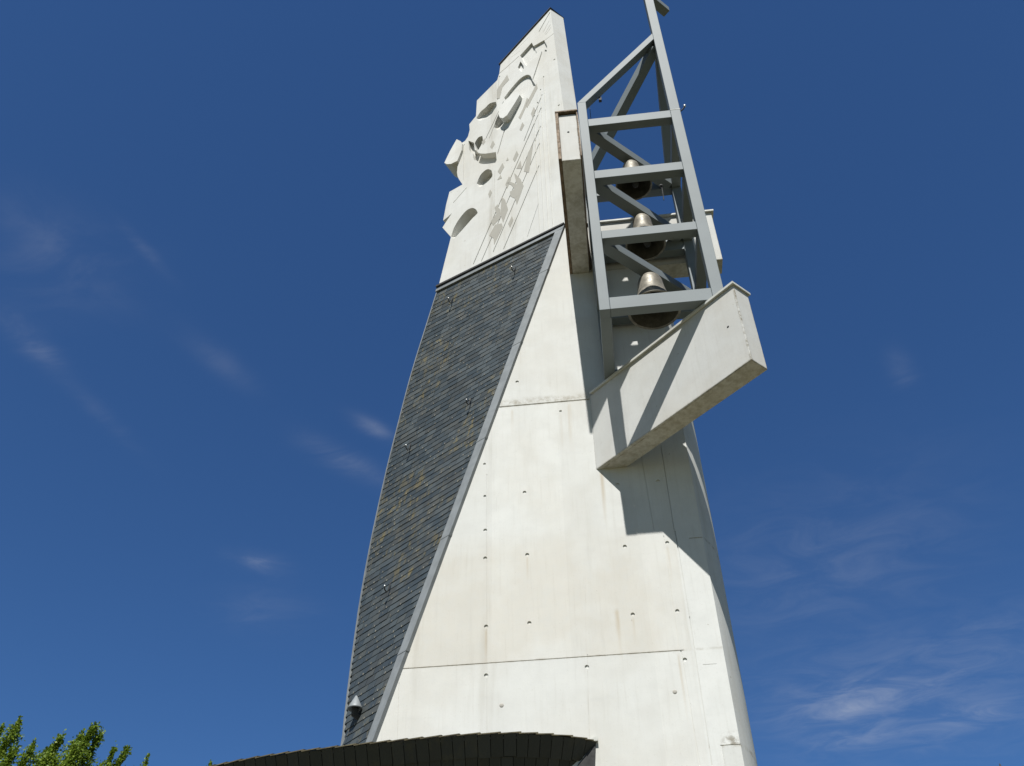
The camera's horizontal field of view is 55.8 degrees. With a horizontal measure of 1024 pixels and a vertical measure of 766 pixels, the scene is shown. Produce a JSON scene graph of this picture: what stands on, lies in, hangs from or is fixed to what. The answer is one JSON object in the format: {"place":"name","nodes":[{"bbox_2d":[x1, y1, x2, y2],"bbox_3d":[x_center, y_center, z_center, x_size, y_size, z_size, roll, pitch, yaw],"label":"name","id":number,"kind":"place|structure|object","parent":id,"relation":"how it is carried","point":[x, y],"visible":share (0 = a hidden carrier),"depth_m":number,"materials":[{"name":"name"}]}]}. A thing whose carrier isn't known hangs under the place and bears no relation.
{"place":"outdoors","nodes":[
{"label":"outdoors","id":0,"kind":"place"},
{"bbox_2d":[210,731,597,765],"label":"roof","id":1,"kind":"structure","parent":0,"point":[518,748],"depth_m":11.99,"materials":[{"name":"grey metal"}]},
{"bbox_2d":[0,0,1023,765],"label":"sky","id":2,"kind":"structure","parent":0,"point":[224,242],"materials":[{"name":"blue"}]},
{"label":"ground","id":3,"kind":"structure","parent":0,"visible":0},
{"bbox_2d":[0,715,212,765],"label":"broadleaf tree","id":4,"kind":"object","parent":3,"relation":"on","point":[80,752],"visible":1,"depth_m":23.46,"materials":[{"name":"green plant"}]},
{"bbox_2d":[340,7,766,765],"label":"bell tower","id":5,"kind":"structure","parent":3,"relation":"on","point":[542,555],"depth_m":14.69,"materials":[{"name":"concrete"}]},
{"bbox_2d":[577,0,722,379],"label":"bell cage","id":6,"kind":"object","parent":5,"relation":"on","point":[607,246],"visible":0.87,"depth_m":17.29,"materials":[{"name":"metal"}]},
{"bbox_2d":[616,160,651,199],"bbox_3d":[2.318,-4.027,18.677,0.700,0.818,0.700,-5,-43,5],"label":"church bell","id":7,"kind":"object","parent":6,"relation":"hanging from","point":[637,190],"visible":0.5,"depth_m":18.64,"materials":[{"name":"silver metal"}]},
{"bbox_2d":[625,213,665,260],"bbox_3d":[2.372,-2.757,17.476,0.720,0.912,0.720,-5,-43,5],"label":"church bell","id":8,"kind":"object","parent":6,"relation":"hanging from","point":[645,251],"visible":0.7,"depth_m":17.41,"materials":[{"name":"silver metal"}]},
{"bbox_2d":[628,272,680,329],"bbox_3d":[2.354,-1.515,16.300,0.890,0.928,0.890,-5,-43,5],"label":"church bell","id":9,"kind":"object","parent":6,"relation":"hanging from","point":[650,282],"visible":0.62,"depth_m":16.26,"materials":[{"name":"silver metal"}]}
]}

